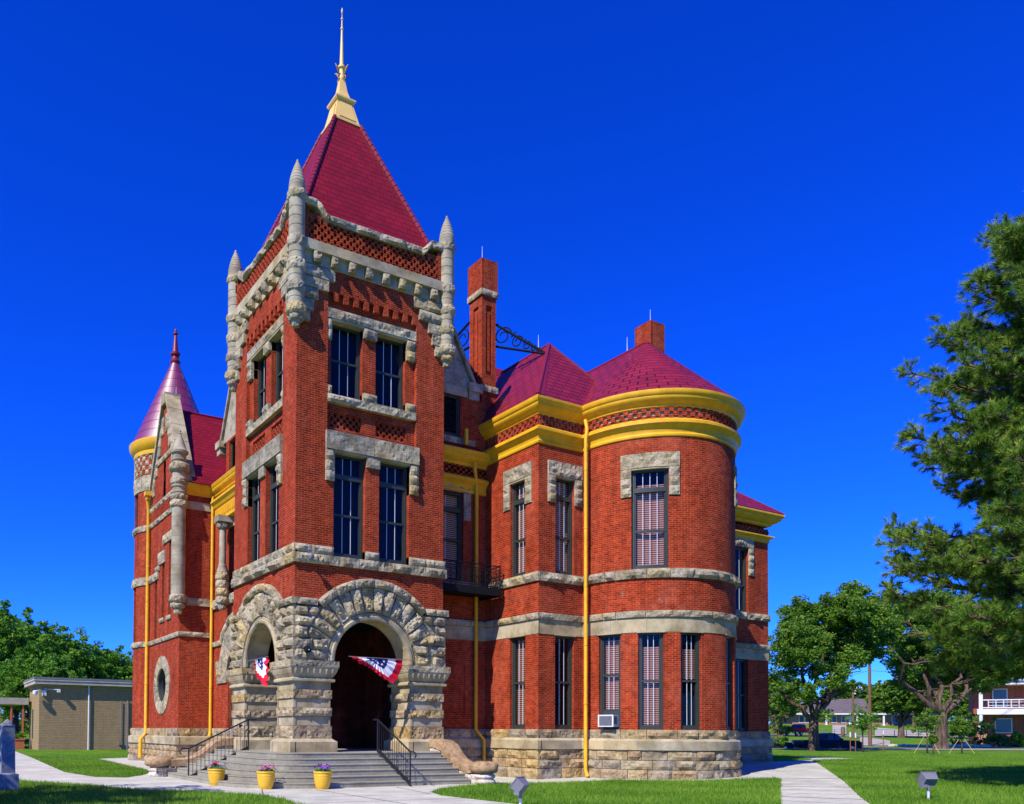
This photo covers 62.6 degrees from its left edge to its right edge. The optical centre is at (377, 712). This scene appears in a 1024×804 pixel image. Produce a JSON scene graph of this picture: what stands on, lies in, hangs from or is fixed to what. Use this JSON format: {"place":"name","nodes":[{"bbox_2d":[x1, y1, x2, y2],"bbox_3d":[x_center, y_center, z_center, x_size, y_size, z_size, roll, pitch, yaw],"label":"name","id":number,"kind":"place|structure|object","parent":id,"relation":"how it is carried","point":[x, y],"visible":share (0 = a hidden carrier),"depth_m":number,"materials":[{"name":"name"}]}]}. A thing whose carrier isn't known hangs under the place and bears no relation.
{"place":"outdoors","nodes":[
{"label":"outdoors","id":0,"kind":"place"},
{"bbox_2d":[15,751,868,803],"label":"pavement","id":1,"kind":"structure","parent":0,"point":[824,785],"depth_m":24.42,"materials":[{"name":"concrete"}]},
{"bbox_2d":[207,762,228,785],"bbox_3d":[-4.764,1.838,24.638,0.632,0.714,0.547,1,-2,-30],"label":"flower pot","id":2,"kind":"object","parent":1,"relation":"on","point":[216,773],"visible":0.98,"depth_m":24.43,"materials":[{"name":"yellow ceramic"}]},
{"bbox_2d":[256,764,276,788],"bbox_3d":[-3.112,1.812,23.241,0.610,0.723,0.547,1,-2,-30],"label":"flower pot","id":3,"kind":"object","parent":1,"relation":"on","point":[266,777],"visible":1,"depth_m":23.05,"materials":[{"name":"yellow ceramic"}]},
{"bbox_2d":[144,737,498,788],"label":"front steps","id":4,"kind":"structure","parent":1,"relation":"on","point":[444,762],"depth_m":25.86,"materials":[{"name":"concrete"}]},
{"bbox_2d":[179,719,255,775],"bbox_3d":[-5.314,1.232,27.585,2.692,2.056,0.052,1,-2,-32],"label":"handrail","id":5,"kind":"object","parent":4,"relation":"on","point":[205,768],"visible":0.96,"depth_m":27.57,"materials":[{"name":"black metal"}]},
{"bbox_2d":[373,719,416,785],"bbox_3d":[0.500,1.224,25.558,0.052,2.056,2.510,1,-2,-31],"label":"handrail","id":6,"kind":"object","parent":4,"relation":"on","point":[397,770],"visible":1,"depth_m":25.47,"materials":[{"name":"black metal"}]},
{"bbox_2d":[313,763,334,788],"bbox_3d":[-1.512,1.819,23.397,0.645,0.738,0.582,1,-1,-14],"label":"flower pot","id":7,"kind":"object","parent":1,"relation":"on","point":[322,777],"visible":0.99,"depth_m":23.19,"materials":[{"name":"yellow ceramic"}]},
{"bbox_2d":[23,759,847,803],"bbox_3d":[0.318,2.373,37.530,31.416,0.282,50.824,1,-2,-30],"label":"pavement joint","id":8,"kind":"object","parent":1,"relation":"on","point":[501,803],"visible":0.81,"depth_m":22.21,"materials":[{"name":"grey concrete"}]},
{"bbox_2d":[509,776,529,803],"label":"floodlight","id":9,"kind":"object","parent":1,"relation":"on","point":[519,786],"visible":1,"depth_m":17.80,"materials":[{"name":"grey metal"}]},
{"bbox_2d":[0,720,1023,803],"bbox_3d":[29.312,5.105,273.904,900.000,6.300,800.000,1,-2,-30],"label":"ground","id":10,"kind":"structure","parent":0,"point":[26,751],"depth_m":64.86,"materials":[{"name":"green plant"}]},
{"bbox_2d":[0,719,18,790],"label":"stone monument","id":11,"kind":"object","parent":10,"relation":"on","point":[9,778],"visible":0.95,"depth_m":22.09,"materials":[{"name":"blue stone"}]},
{"bbox_2d":[0,697,28,747],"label":"entrance canopy","id":12,"kind":"object","parent":10,"relation":"on","point":[11,702],"visible":0.6,"depth_m":68.73,"materials":[{"name":"concrete"}]},
{"bbox_2d":[15,731,25,748],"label":"clay planter","id":13,"kind":"object","parent":10,"relation":"on","point":[19,743],"visible":0.91,"depth_m":68.14,"materials":[{"name":"ceramic"}]},
{"bbox_2d":[0,599,61,689],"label":"broad tree","id":14,"kind":"object","parent":10,"relation":"on","point":[21,632],"visible":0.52,"depth_m":83.72,"materials":[{"name":"green plant"}]},
{"bbox_2d":[0,644,91,746],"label":"broad tree","id":15,"kind":"object","parent":10,"relation":"on","point":[13,685],"visible":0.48,"depth_m":73.29,"materials":[{"name":"green plant"}]},
{"bbox_2d":[0,606,98,738],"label":"broad tree","id":16,"kind":"object","parent":10,"relation":"on","point":[50,632],"visible":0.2,"depth_m":91.97,"materials":[{"name":"green plant"}]},
{"bbox_2d":[19,624,122,689],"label":"broad tree","id":17,"kind":"object","parent":10,"relation":"on","point":[97,665],"visible":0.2,"depth_m":96.40,"materials":[{"name":"green plant"}]},
{"bbox_2d":[23,677,132,749],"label":"annex","id":18,"kind":"object","parent":10,"relation":"on","point":[82,714],"visible":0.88,"depth_m":66.92,"materials":[{"name":"beige brick"}]},
{"bbox_2d":[33,690,45,695],"bbox_3d":[-26.607,-1.543,65.019,0.390,0.468,1.170,-1,-2,35],"label":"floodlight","id":19,"kind":"object","parent":18,"relation":"attached to","point":[35,692],"visible":1,"depth_m":64.96,"materials":[{"name":"white paint"}]},
{"bbox_2d":[68,637,132,679],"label":"broad tree","id":20,"kind":"object","parent":10,"relation":"on","point":[117,674],"visible":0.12,"depth_m":101.58,"materials":[{"name":"green plant"}]},
{"bbox_2d":[99,644,132,679],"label":"broad tree","id":21,"kind":"object","parent":10,"relation":"on","point":[124,656],"visible":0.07,"depth_m":105.04,"materials":[{"name":"green plant"}]},
{"bbox_2d":[127,9,784,779],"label":"courthouse","id":22,"kind":"structure","parent":10,"relation":"on","point":[537,563],"depth_m":29.15,"materials":[{"name":"red brick"}]},
{"bbox_2d":[136,495,137,527],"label":"window","id":23,"kind":"structure","parent":22,"relation":"in","point":[137,495],"depth_m":45.69,"materials":[{"name":"glass"}]},
{"bbox_2d":[157,668,165,701],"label":"round window","id":24,"kind":"structure","parent":22,"relation":"in","point":[161,677],"depth_m":42.49,"materials":[{"name":"black glass"}]},
{"bbox_2d":[231,689,232,725],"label":"window","id":25,"kind":"structure","parent":22,"relation":"in","point":[231,689],"depth_m":38.02,"materials":[{"name":"glass"}]},
{"bbox_2d":[231,439,234,468],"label":"window","id":26,"kind":"structure","parent":22,"relation":"in","point":[233,442],"depth_m":38.42,"materials":[{"name":"black glass"}]},
{"bbox_2d":[233,528,233,591],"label":"window","id":27,"kind":"structure","parent":22,"relation":"in","point":[233,528],"depth_m":38.16,"materials":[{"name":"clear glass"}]},
{"bbox_2d":[252,477,259,561],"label":"window","id":28,"kind":"structure","parent":22,"relation":"in","point":[256,483],"depth_m":29.89,"materials":[{"name":"black glass"}]},
{"bbox_2d":[248,656,268,685],"bbox_3d":[-4.056,-1.333,27.958,0.175,0.986,1.830,1,-2,-30],"label":"bunting","id":29,"kind":"object","parent":22,"relation":"hanging from","point":[261,668],"visible":1,"depth_m":27.61,"materials":[{"name":"multicoloured fabric"}]},
{"bbox_2d":[258,356,265,418],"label":"window","id":30,"kind":"structure","parent":22,"relation":"in","point":[261,364],"depth_m":29.98,"materials":[{"name":"black glass"}]},
{"bbox_2d":[270,463,278,553],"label":"window","id":31,"kind":"structure","parent":22,"relation":"in","point":[274,489],"depth_m":28.40,"materials":[{"name":"black glass"}]},
{"bbox_2d":[276,339,282,402],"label":"window","id":32,"kind":"structure","parent":22,"relation":"in","point":[279,348],"depth_m":28.50,"materials":[{"name":"black glass"}]},
{"bbox_2d":[304,647,310,652],"bbox_3d":[-2.200,-1.975,26.105,0.200,0.197,0.165,1,-2,-30],"label":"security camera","id":33,"kind":"object","parent":22,"relation":"attached to","point":[307,649],"visible":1,"depth_m":26.06,"materials":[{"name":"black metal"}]},
{"bbox_2d":[308,553,313,558],"bbox_3d":[-2.137,-4.925,26.119,0.200,0.200,0.351,1,-2,-30],"label":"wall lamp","id":34,"kind":"object","parent":22,"relation":"attached to","point":[310,555],"visible":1,"depth_m":25.98,"materials":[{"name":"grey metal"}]},
{"bbox_2d":[330,325,359,399],"bbox_3d":[-1.222,-11.585,27.661,1.240,2.460,0.450,1,-2,-30],"label":"window","id":35,"kind":"structure","parent":22,"relation":"in","point":[345,349],"depth_m":27.82,"materials":[{"name":"blue glass"}]},
{"bbox_2d":[333,454,362,558],"bbox_3d":[-1.115,-6.767,27.463,1.240,3.420,0.455,1,-2,-30],"label":"window","id":36,"kind":"structure","parent":22,"relation":"in","point":[348,483],"depth_m":27.61,"materials":[{"name":"blue glass"}]},
{"bbox_2d":[349,656,412,683],"bbox_3d":[0.127,-1.371,27.242,2.430,0.846,0.219,1,-2,-30],"label":"bunting","id":37,"kind":"object","parent":22,"relation":"hanging from","point":[389,669],"visible":1,"depth_m":27.29,"materials":[{"name":"multicoloured fabric"}]},
{"bbox_2d":[386,682,390,739],"bbox_3d":[0.773,0.106,31.682,0.100,2.620,1.600,1,-2,-30],"label":"door","id":38,"kind":"structure","parent":22,"relation":"in","point":[388,688],"depth_m":32.20,"materials":[{"name":"brown metal"}]},
{"bbox_2d":[375,337,402,409],"bbox_3d":[0.249,-11.555,28.493,1.240,2.460,0.450,1,-2,-30],"label":"window","id":39,"kind":"structure","parent":22,"relation":"in","point":[389,360],"depth_m":28.66,"materials":[{"name":"blue glass"}]},
{"bbox_2d":[379,463,406,564],"bbox_3d":[0.369,-6.738,28.303,1.250,3.420,0.455,1,-2,-30],"label":"window","id":40,"kind":"structure","parent":22,"relation":"in","point":[392,483],"depth_m":28.46,"materials":[{"name":"blue glass"}]},
{"bbox_2d":[444,394,458,436],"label":"window","id":41,"kind":"structure","parent":22,"relation":"in","point":[451,408],"depth_m":31.37,"materials":[{"name":"black glass"}]},
{"bbox_2d":[443,491,461,580],"bbox_3d":[2.461,-6.630,31.233,1.480,3.390,0.455,1,-2,-30],"label":"window","id":42,"kind":"structure","parent":22,"relation":"in","point":[452,505],"depth_m":31.35,"materials":[{"name":"grey glass"}]},
{"bbox_2d":[512,637,524,728],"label":"window","id":43,"kind":"structure","parent":22,"relation":"in","point":[518,644],"depth_m":30.34,"materials":[{"name":"grey glass"}]},
{"bbox_2d":[513,481,525,576],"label":"window","id":44,"kind":"structure","parent":22,"relation":"in","point":[519,506],"depth_m":30.43,"materials":[{"name":"grey glass"}]},
{"bbox_2d":[555,479,571,574],"bbox_3d":[6.581,-6.680,30.027,0.960,3.490,0.455,1,-2,-30],"label":"window","id":45,"kind":"structure","parent":22,"relation":"in","point":[563,505],"depth_m":30.03,"materials":[{"name":"grey glass"}]},
{"bbox_2d":[555,636,571,728],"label":"window","id":46,"kind":"structure","parent":22,"relation":"in","point":[563,645],"depth_m":30.13,"materials":[{"name":"black glass"}]},
{"bbox_2d":[598,715,618,726],"bbox_3d":[8.105,0.302,28.981,0.586,0.420,0.465,-1,-2,42],"label":"air conditioner","id":47,"kind":"object","parent":22,"relation":"attached to","point":[608,720],"visible":1,"depth_m":28.80,"materials":[{"name":"white paint"}]},
{"bbox_2d":[601,634,620,713],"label":"window","id":48,"kind":"structure","parent":22,"relation":"in","point":[610,644],"depth_m":29.36,"materials":[{"name":"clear glass"}]},
{"bbox_2d":[632,469,667,568],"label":"window","id":49,"kind":"structure","parent":22,"relation":"in","point":[649,491],"depth_m":28.83,"materials":[{"name":"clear glass"}]},
{"bbox_2d":[639,633,662,729],"bbox_3d":[9.494,-1.069,28.731,0.821,3.370,0.473,0,-1,16],"label":"window","id":50,"kind":"structure","parent":22,"relation":"in","point":[650,644],"depth_m":28.65,"materials":[{"name":"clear glass"}]},
{"bbox_2d":[681,633,699,729],"bbox_3d":[10.717,-1.063,28.667,0.772,3.370,0.470,1,-1,-10],"label":"window","id":51,"kind":"structure","parent":22,"relation":"in","point":[690,663],"depth_m":28.61,"materials":[{"name":"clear glass"}]},
{"bbox_2d":[726,636,730,729],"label":"window","id":52,"kind":"structure","parent":22,"relation":"in","point":[728,639],"depth_m":29.65,"materials":[{"name":"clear glass"}]},
{"bbox_2d":[735,547,745,611],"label":"window","id":53,"kind":"structure","parent":22,"relation":"in","point":[740,556],"depth_m":39.07,"materials":[{"name":"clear glass"}]},
{"bbox_2d":[736,659,745,730],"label":"window","id":54,"kind":"structure","parent":22,"relation":"in","point":[740,664],"depth_m":38.88,"materials":[{"name":"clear glass"}]},
{"bbox_2d":[0,692,967,732],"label":"woods","id":55,"kind":"object","parent":10,"relation":"on","point":[4,718],"visible":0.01,"depth_m":133.06,"materials":[{"name":"green plant"}]},
{"bbox_2d":[0,752,1023,803],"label":"grass","id":56,"kind":"structure","parent":10,"relation":"on","point":[918,763],"depth_m":23.38,"materials":[{"name":"green plant"}]},
{"bbox_2d":[769,695,795,748],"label":"bush","id":57,"kind":"object","parent":10,"relation":"on","point":[779,730],"visible":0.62,"depth_m":73.58,"materials":[{"name":"green plant"}]},
{"bbox_2d":[769,676,807,735],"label":"broad tree","id":58,"kind":"object","parent":10,"relation":"on","point":[796,711],"visible":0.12,"depth_m":127.74,"materials":[{"name":"green plant"}]},
{"bbox_2d":[768,579,902,750],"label":"broad tree","id":59,"kind":"object","parent":10,"relation":"on","point":[805,638],"visible":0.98,"depth_m":66.64,"materials":[{"name":"green plant"}]},
{"bbox_2d":[841,727,844,736],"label":"bollard","id":60,"kind":"object","parent":10,"relation":"on","point":[842,733],"visible":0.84,"depth_m":127.73,"materials":[{"name":"brown concrete"}]},
{"bbox_2d":[819,679,867,698],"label":"broad tree","id":61,"kind":"object","parent":10,"relation":"on","point":[860,694],"visible":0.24,"depth_m":211.63,"materials":[{"name":"green plant"}]},
{"bbox_2d":[852,687,862,737],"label":"utility pole","id":62,"kind":"object","parent":10,"relation":"on","point":[853,730],"visible":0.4,"depth_m":119.94,"materials":[{"name":"brown wood"}]},
{"bbox_2d":[783,699,933,725],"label":"house","id":63,"kind":"structure","parent":10,"relation":"on","point":[842,708],"depth_m":193.57,"materials":[{"name":"grey"}]},
{"bbox_2d":[799,716,803,722],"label":"window","id":64,"kind":"structure","parent":63,"relation":"in","point":[801,718],"depth_m":195.32,"materials":[{"name":"blue glass"}]},
{"bbox_2d":[832,716,836,722],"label":"window","id":65,"kind":"structure","parent":63,"relation":"in","point":[834,718],"depth_m":193.61,"materials":[{"name":"blue glass"}]},
{"bbox_2d":[841,716,845,722],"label":"window","id":66,"kind":"structure","parent":63,"relation":"in","point":[843,720],"depth_m":193.13,"materials":[{"name":"blue glass"}]},
{"bbox_2d":[891,716,898,722],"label":"window","id":67,"kind":"structure","parent":63,"relation":"in","point":[893,719],"depth_m":190.61,"materials":[{"name":"blue glass"}]},
{"bbox_2d":[845,704,881,751],"bbox_3d":[37.750,1.262,64.242,2.406,3.891,2.291,1,-2,-30],"label":"young tree","id":68,"kind":"object","parent":10,"relation":"on","point":[862,721],"visible":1,"depth_m":64.09,"materials":[{"name":"green plant"}]},
{"bbox_2d":[859,641,871,745],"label":"utility pole","id":69,"kind":"object","parent":10,"relation":"on","point":[869,709],"visible":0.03,"depth_m":86.24,"materials":[{"name":"brown wood"}]},
{"bbox_2d":[865,680,881,696],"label":"broad tree","id":70,"kind":"object","parent":10,"relation":"on","point":[874,686],"visible":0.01,"depth_m":223.06,"materials":[{"name":"green plant"}]},
{"bbox_2d":[864,678,935,737],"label":"broad tree","id":71,"kind":"object","parent":10,"relation":"on","point":[886,698],"visible":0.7,"depth_m":124.25,"materials":[{"name":"green plant"}]},
{"bbox_2d":[901,705,920,726],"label":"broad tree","id":72,"kind":"object","parent":10,"relation":"on","point":[913,713],"depth_m":184.76,"materials":[{"name":"green plant"}]},
{"bbox_2d":[820,748,1009,749],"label":"kerb","id":73,"kind":"structure","parent":10,"relation":"on","point":[989,749],"depth_m":71.71,"materials":[{"name":"concrete"}]},
{"bbox_2d":[906,707,945,753],"bbox_3d":[40.709,1.383,61.176,2.344,3.547,2.126,0,-1,18],"label":"young tree","id":74,"kind":"object","parent":10,"relation":"on","point":[931,718],"visible":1,"depth_m":60.92,"materials":[{"name":"green plant"}]},
{"bbox_2d":[916,772,937,798],"bbox_3d":[13.564,1.811,20.348,0.396,0.695,0.342,0,-1,0],"label":"floodlight","id":75,"kind":"object","parent":10,"relation":"on","point":[927,780],"visible":0.96,"depth_m":20.28,"materials":[{"name":"grey metal"}]},
{"bbox_2d":[927,733,938,753],"bbox_3d":[37.698,2.157,55.979,0.750,1.718,0.718,1,-2,-30],"label":"young tree","id":76,"kind":"object","parent":10,"relation":"on","point":[933,738],"visible":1,"depth_m":55.87,"materials":[{"name":"green plant"}]},
{"bbox_2d":[918,681,959,734],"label":"broad tree","id":77,"kind":"object","parent":10,"relation":"on","point":[942,703],"visible":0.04,"depth_m":149.08,"materials":[{"name":"green plant"}]},
{"bbox_2d":[871,190,1023,687],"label":"pine tree","id":78,"kind":"object","parent":10,"relation":"on","point":[980,563],"visible":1,"depth_m":22.70,"materials":[{"name":"green plant"}]},
{"bbox_2d":[881,588,1023,748],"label":"broad tree","id":79,"kind":"object","parent":10,"relation":"on","point":[911,666],"visible":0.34,"depth_m":76.97,"materials":[{"name":"green plant"}]},
{"bbox_2d":[942,685,968,719],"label":"broad tree","id":80,"kind":"object","parent":10,"relation":"on","point":[963,703],"visible":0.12,"depth_m":117.68,"materials":[{"name":"green plant"}]},
{"bbox_2d":[929,710,984,743],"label":"bush","id":81,"kind":"object","parent":10,"relation":"on","point":[951,734],"visible":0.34,"depth_m":87.86,"materials":[{"name":"green plant"}]},
{"bbox_2d":[948,714,978,753],"bbox_3d":[43.724,1.663,61.603,1.939,3.046,1.913,0,-1,25],"label":"young tree","id":82,"kind":"object","parent":10,"relation":"on","point":[960,725],"visible":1,"depth_m":61.48,"materials":[{"name":"green plant"}]},
{"bbox_2d":[959,708,997,745],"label":"bush","id":83,"kind":"object","parent":10,"relation":"on","point":[982,725],"visible":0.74,"depth_m":87.43,"materials":[{"name":"green plant"}]},
{"bbox_2d":[988,742,996,746],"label":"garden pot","id":84,"kind":"object","parent":10,"relation":"on","point":[992,744],"visible":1,"depth_m":85.84,"materials":[{"name":"ceramic"}]},
{"bbox_2d":[968,679,1023,743],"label":"porch house","id":85,"kind":"structure","parent":10,"relation":"on","point":[1004,705],"depth_m":94.32,"materials":[{"name":"brick"}]},
{"bbox_2d":[992,689,1007,706],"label":"window","id":86,"kind":"structure","parent":85,"relation":"in","point":[998,693],"depth_m":94.80,"materials":[{"name":"blue glass"}]},
{"bbox_2d":[995,718,1011,732],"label":"window","id":87,"kind":"structure","parent":85,"relation":"in","point":[1002,725],"depth_m":94.55,"materials":[{"name":"blue glass"}]},
{"bbox_2d":[986,732,1015,746],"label":"bush","id":88,"kind":"object","parent":10,"relation":"on","point":[992,738],"visible":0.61,"depth_m":86.70,"materials":[{"name":"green plant"}]},
{"bbox_2d":[998,734,1019,746],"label":"bush","id":89,"kind":"object","parent":10,"relation":"on","point":[1006,741],"visible":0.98,"depth_m":85.51,"materials":[{"name":"green plant"}]},
{"bbox_2d":[1011,729,1023,746],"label":"bush","id":90,"kind":"object","parent":10,"relation":"on","point":[1020,740],"visible":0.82,"depth_m":85.59,"materials":[{"name":"green plant"}]},
{"bbox_2d":[0,0,1023,720],"label":"sky","id":91,"kind":"structure","parent":0,"point":[790,189],"materials":[{"name":"blue"}]},
{"bbox_2d":[832,725,845,733],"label":"garden path","id":92,"kind":"structure","parent":0,"point":[837,727],"depth_m":171.56,"materials":[{"name":"concrete"}]},
{"bbox_2d":[770,735,968,736],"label":"road","id":93,"kind":"structure","parent":0,"point":[864,736],"depth_m":134.09,"materials":[{"name":"grey asphalt"}]},
{"bbox_2d":[784,724,808,734],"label":"pickup truck","id":94,"kind":"object","parent":93,"relation":"on","point":[800,729],"visible":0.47,"depth_m":135.18,"materials":[{"name":"red paint"}]},
{"bbox_2d":[860,737,889,745],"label":"cross walk","id":95,"kind":"structure","parent":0,"point":[877,741],"depth_m":100.45,"materials":[{"name":"paint"}]},
{"bbox_2d":[822,729,930,737],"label":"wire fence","id":96,"kind":"object","parent":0,"point":[834,731],"visible":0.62,"depth_m":126.95,"materials":[{"name":"grey metal"}]},
{"bbox_2d":[863,746,918,746],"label":"sidewalk","id":97,"kind":"structure","parent":0,"point":[891,746],"depth_m":83.53,"materials":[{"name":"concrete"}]},
{"bbox_2d":[772,748,1023,749],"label":"road","id":98,"kind":"structure","parent":0,"point":[906,748],"depth_m":75.10,"materials":[{"name":"grey asphalt"}]},
{"bbox_2d":[769,737,793,747],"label":"parked car","id":99,"kind":"object","parent":98,"relation":"on","point":[789,744],"visible":0.2,"depth_m":74.70,"materials":[{"name":"blue paint"}]},
{"bbox_2d":[792,733,861,748],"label":"pickup truck","id":100,"kind":"object","parent":98,"relation":"on","point":[830,740],"visible":0.57,"depth_m":74.43,"materials":[{"name":"blue paint"}]},
{"bbox_2d":[875,728,929,735],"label":"driveway","id":101,"kind":"structure","parent":0,"point":[887,732],"depth_m":149.19,"materials":[{"name":"concrete"}]}
]}

